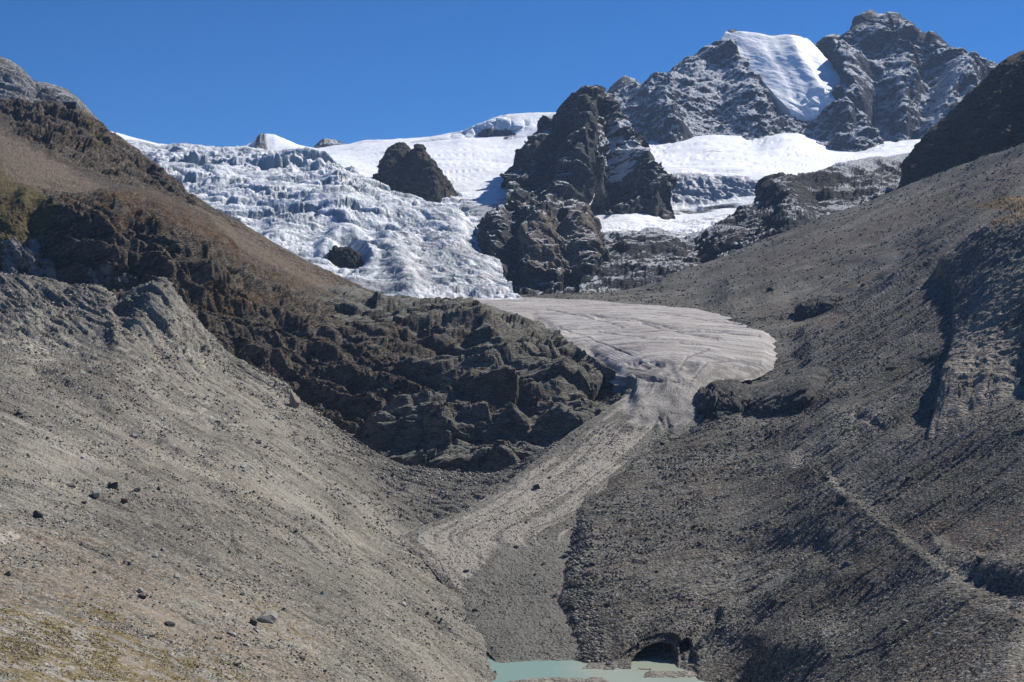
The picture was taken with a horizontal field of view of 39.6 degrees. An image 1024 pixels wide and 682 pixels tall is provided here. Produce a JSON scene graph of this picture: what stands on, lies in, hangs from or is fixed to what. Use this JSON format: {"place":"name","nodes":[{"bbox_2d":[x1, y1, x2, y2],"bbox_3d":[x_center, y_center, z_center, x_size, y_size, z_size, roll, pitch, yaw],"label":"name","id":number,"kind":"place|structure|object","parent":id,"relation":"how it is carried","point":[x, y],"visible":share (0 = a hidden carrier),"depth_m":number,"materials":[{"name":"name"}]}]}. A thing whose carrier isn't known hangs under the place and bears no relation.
{"place":"outdoors","nodes":[
{"label":"outdoors","id":0,"kind":"place"},
{"bbox_2d":[0,56,99,120],"bbox_3d":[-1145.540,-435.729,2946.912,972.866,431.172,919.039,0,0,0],"label":"mountain","id":1,"kind":"structure","parent":0,"point":[16,81],"depth_m":2917.87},
{"bbox_2d":[0,97,453,449],"bbox_3d":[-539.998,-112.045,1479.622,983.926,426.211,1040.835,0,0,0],"label":"mountainside","id":2,"kind":"structure","parent":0,"point":[85,198],"depth_m":1100.46,"materials":[{"name":"brown stone"}]},
{"bbox_2d":[64,101,77,107],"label":"mountain hut","id":3,"kind":"object","parent":2,"relation":"on","point":[72,104],"visible":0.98,"depth_m":1568.51,"materials":[{"name":"grey"}]},
{"bbox_2d":[0,272,563,681],"bbox_3d":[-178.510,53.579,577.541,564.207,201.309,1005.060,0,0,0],"label":"moraine slope","id":4,"kind":"structure","parent":0,"point":[369,547],"depth_m":618.04,"materials":[{"name":"grey gravel"}]},
{"bbox_2d":[33,510,42,517],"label":"boulder","id":5,"kind":"object","parent":4,"relation":"on","point":[36,513],"visible":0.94,"depth_m":448.55,"materials":[{"name":"grey stone"}]},
{"bbox_2d":[67,483,75,487],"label":"boulder","id":6,"kind":"object","parent":4,"relation":"on","point":[72,485],"visible":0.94,"depth_m":546.09,"materials":[{"name":"grey stone"}]},
{"bbox_2d":[92,489,100,497],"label":"boulder","id":7,"kind":"object","parent":4,"relation":"on","point":[95,493],"visible":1,"depth_m":544.13,"materials":[{"name":"grey stone"}]},
{"bbox_2d":[107,482,117,489],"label":"boulder","id":8,"kind":"object","parent":4,"relation":"on","point":[114,485],"visible":0.91,"depth_m":563.88,"materials":[{"name":"grey stone"}]},
{"bbox_2d":[129,433,137,438],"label":"boulder","id":9,"kind":"object","parent":4,"relation":"on","point":[134,435],"visible":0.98,"depth_m":701.34,"materials":[{"name":"grey stone"}]},
{"bbox_2d":[137,594,146,598],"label":"boulder","id":10,"kind":"object","parent":4,"relation":"on","point":[142,596],"visible":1,"depth_m":382.69,"materials":[{"name":"grey stone"}]},
{"bbox_2d":[164,621,174,626],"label":"boulder","id":11,"kind":"object","parent":4,"relation":"on","point":[169,623],"visible":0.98,"depth_m":359.57,"materials":[{"name":"grey stone"}]},
{"bbox_2d":[2,600,361,680],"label":"grass","id":12,"kind":"structure","parent":4,"relation":"on","point":[91,659],"depth_m":291.25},
{"bbox_2d":[227,631,236,636],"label":"boulder","id":13,"kind":"object","parent":4,"relation":"on","point":[231,633],"visible":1,"depth_m":382.49,"materials":[{"name":"grey stone"}]},
{"bbox_2d":[250,617,257,626],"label":"boulder","id":14,"kind":"object","parent":4,"relation":"on","point":[253,621],"visible":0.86,"depth_m":419.41,"materials":[{"name":"grey stone"}]},
{"bbox_2d":[257,610,277,623],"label":"boulder","id":15,"kind":"object","parent":4,"relation":"on","point":[266,616],"visible":0.94,"depth_m":428.75,"materials":[{"name":"grey stone"}]},
{"bbox_2d":[0,273,559,680],"bbox_3d":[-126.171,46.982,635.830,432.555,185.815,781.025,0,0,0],"label":"rubble","id":16,"kind":"object","parent":4,"relation":"on","point":[439,470],"visible":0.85,"depth_m":653.21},
{"bbox_2d":[289,391,299,407],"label":"boulder","id":17,"kind":"object","parent":4,"relation":"on","point":[294,401],"visible":1,"depth_m":960.66,"materials":[{"name":"beige stone"}]},
{"bbox_2d":[124,139,521,299],"bbox_3d":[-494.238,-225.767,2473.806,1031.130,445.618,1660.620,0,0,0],"label":"icefall","id":18,"kind":"object","parent":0,"point":[311,205],"visible":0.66,"depth_m":2327.97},
{"bbox_2d":[327,245,363,268],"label":"rock outcrop","id":19,"kind":"object","parent":18,"relation":"on","point":[346,257],"visible":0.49,"depth_m":2057.16,"materials":[{"name":"grey stone"}]},
{"bbox_2d":[312,138,344,147],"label":"mountain","id":20,"kind":"structure","parent":0,"point":[324,142],"depth_m":4629.84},
{"bbox_2d":[111,131,594,228],"bbox_3d":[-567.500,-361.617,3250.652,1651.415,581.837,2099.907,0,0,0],"label":"snowfield","id":21,"kind":"structure","parent":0,"point":[473,168],"depth_m":3349.71,"materials":[{"name":"white snow"}]},
{"bbox_2d":[253,133,267,149],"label":"rock outcrop","id":22,"kind":"object","parent":21,"relation":"on","point":[260,143],"visible":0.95,"depth_m":3753.66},
{"bbox_2d":[372,142,456,202],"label":"rock island","id":23,"kind":"object","parent":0,"point":[403,167],"visible":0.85,"depth_m":2867.82,"materials":[{"name":"grey stone"}]},
{"bbox_2d":[285,284,632,472],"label":"rock step","id":24,"kind":"object","parent":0,"point":[511,388],"visible":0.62,"depth_m":1070.60,"materials":[{"name":"grey stone"}]},
{"bbox_2d":[411,112,555,142],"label":"ice cap","id":25,"kind":"object","parent":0,"point":[519,125],"visible":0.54,"depth_m":3752.48,"materials":[{"name":"white snow"}]},
{"bbox_2d":[0,0,1023,146],"label":"sky","id":26,"kind":"structure","parent":0,"point":[221,73],"materials":[{"name":"blue"}]},
{"bbox_2d":[476,193,610,294],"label":"rock buttress","id":27,"kind":"object","parent":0,"point":[549,244],"visible":0.82,"depth_m":2199.07,"materials":[{"name":"grey stone"}]},
{"bbox_2d":[399,297,776,662],"bbox_3d":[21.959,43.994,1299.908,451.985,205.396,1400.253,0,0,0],"label":"glacier tongue","id":28,"kind":"object","parent":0,"point":[665,363],"visible":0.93,"depth_m":912.03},
{"bbox_2d":[533,484,540,488],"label":"boulder","id":29,"kind":"object","parent":28,"relation":"on","point":[536,486],"visible":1,"depth_m":854.89,"materials":[{"name":"grey stone"}]},
{"bbox_2d":[401,426,690,659],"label":"rubble","id":30,"kind":"object","parent":28,"relation":"on","point":[613,454],"visible":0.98,"depth_m":776.89,"materials":[{"name":"grey gravel"}]},
{"bbox_2d":[499,84,677,219],"bbox_3d":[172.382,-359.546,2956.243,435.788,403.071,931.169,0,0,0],"label":"mountain","id":31,"kind":"structure","parent":0,"point":[584,143],"depth_m":2911.88,"materials":[{"name":"grey stone"}]},
{"bbox_2d":[488,656,704,681],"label":"lake","id":32,"kind":"structure","parent":0,"point":[509,671],"depth_m":604.28,"materials":[{"name":"liquid"}]},
{"bbox_2d":[508,677,608,681],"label":"gravel bar","id":33,"kind":"object","parent":32,"relation":"in","point":[561,679],"visible":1,"depth_m":585.92,"materials":[{"name":"grey gravel"}]},
{"bbox_2d":[582,662,617,668],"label":"gravel bar","id":34,"kind":"object","parent":32,"relation":"in","point":[592,665],"visible":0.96,"depth_m":609.41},
{"bbox_2d":[643,671,696,677],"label":"gravel bar","id":35,"kind":"object","parent":32,"relation":"in","point":[670,674],"visible":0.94,"depth_m":595.16,"materials":[{"name":"grey gravel"}]},
{"bbox_2d":[613,384,628,394],"bbox_3d":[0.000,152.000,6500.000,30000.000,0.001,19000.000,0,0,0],"label":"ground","id":36,"kind":"structure","parent":0,"point":[617,389],"depth_m":4457.32,"materials":[{"name":"grey stone"}]},
{"bbox_2d":[607,75,637,93],"bbox_3d":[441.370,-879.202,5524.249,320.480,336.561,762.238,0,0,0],"label":"mountain","id":37,"kind":"structure","parent":0,"point":[622,82],"depth_m":5500.94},
{"bbox_2d":[579,153,908,292],"bbox_3d":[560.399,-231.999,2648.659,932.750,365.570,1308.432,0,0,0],"label":"rock benches","id":38,"kind":"object","parent":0,"point":[782,202],"visible":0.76,"depth_m":2326.35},
{"bbox_2d":[594,133,920,237],"bbox_3d":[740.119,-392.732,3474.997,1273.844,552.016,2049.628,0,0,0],"label":"glacier","id":39,"kind":"object","parent":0,"point":[718,176],"visible":0.35,"depth_m":3287.72,"materials":[{"name":"white snow"}]},
{"bbox_2d":[520,143,1023,681],"bbox_3d":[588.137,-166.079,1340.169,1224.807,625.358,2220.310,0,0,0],"label":"scree slope","id":40,"kind":"structure","parent":0,"point":[748,503],"depth_m":738.75,"materials":[{"name":"grey gravel"}]},
{"bbox_2d":[568,580,577,587],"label":"boulder","id":41,"kind":"object","parent":40,"relation":"on","point":[573,584],"visible":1,"depth_m":704.49,"materials":[{"name":"grey stone"}]},
{"bbox_2d":[566,519,610,664],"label":"rubble","id":42,"kind":"object","parent":40,"relation":"on","point":[594,622],"visible":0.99,"depth_m":682.97,"materials":[{"name":"grey stone"}]},
{"bbox_2d":[585,568,592,575],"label":"boulder","id":43,"kind":"object","parent":40,"relation":"on","point":[588,571],"visible":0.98,"depth_m":715.82,"materials":[{"name":"grey stone"}]},
{"bbox_2d":[695,379,754,423],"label":"rock outcrop","id":44,"kind":"object","parent":40,"relation":"on","point":[721,399],"visible":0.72,"depth_m":975.53,"materials":[{"name":"grey stone"}]},
{"bbox_2d":[524,144,1022,680],"bbox_3d":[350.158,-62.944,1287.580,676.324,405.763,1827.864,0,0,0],"label":"rubble","id":45,"kind":"object","parent":40,"relation":"on","point":[708,608],"visible":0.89,"depth_m":724.55,"materials":[{"name":"grey gravel"}]},
{"bbox_2d":[771,598,777,603],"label":"boulder","id":46,"kind":"object","parent":40,"relation":"on","point":[774,600],"visible":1,"depth_m":627.50,"materials":[{"name":"grey stone"}]},
{"bbox_2d":[746,366,829,417],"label":"rock outcrop","id":47,"kind":"object","parent":40,"relation":"on","point":[796,390],"visible":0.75,"depth_m":944.87,"materials":[{"name":"grey stone"}]},
{"bbox_2d":[794,294,840,320],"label":"rock outcrop","id":48,"kind":"object","parent":40,"relation":"on","point":[815,306],"visible":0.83,"depth_m":1346.39,"materials":[{"name":"grey stone"}]},
{"bbox_2d":[841,561,851,567],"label":"boulder","id":49,"kind":"object","parent":40,"relation":"on","point":[845,564],"visible":0.99,"depth_m":619.16,"materials":[{"name":"grey stone"}]},
{"bbox_2d":[869,576,878,586],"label":"boulder","id":50,"kind":"object","parent":40,"relation":"on","point":[874,582],"visible":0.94,"depth_m":568.80,"materials":[{"name":"grey stone"}]},
{"bbox_2d":[976,555,984,562],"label":"boulder","id":51,"kind":"object","parent":40,"relation":"on","point":[979,558],"visible":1,"depth_m":511.41,"materials":[{"name":"grey stone"}]},
{"bbox_2d":[613,9,997,151],"bbox_3d":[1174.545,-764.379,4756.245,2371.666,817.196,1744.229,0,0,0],"label":"mountain","id":52,"kind":"structure","parent":0,"point":[901,78],"depth_m":4455.28,"materials":[{"name":"grey stone"}]},
{"bbox_2d":[720,31,840,120],"bbox_3d":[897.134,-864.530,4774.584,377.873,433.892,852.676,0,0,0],"label":"hanging glacier","id":53,"kind":"object","parent":52,"relation":"on","point":[799,75],"visible":0.82,"depth_m":4594.15,"materials":[{"name":"white snow"}]},
{"bbox_2d":[896,50,1023,189],"bbox_3d":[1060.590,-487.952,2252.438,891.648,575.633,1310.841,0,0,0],"label":"mountain spur","id":54,"kind":"structure","parent":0,"point":[984,116],"depth_m":2267.61,"materials":[{"name":"grey stone"}]},
{"bbox_2d":[926,210,1023,438],"bbox_3d":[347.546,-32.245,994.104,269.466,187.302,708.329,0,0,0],"label":"moraine cliff","id":55,"kind":"structure","parent":0,"point":[980,269],"depth_m":867.45,"materials":[{"name":"grey stone"}]}
]}

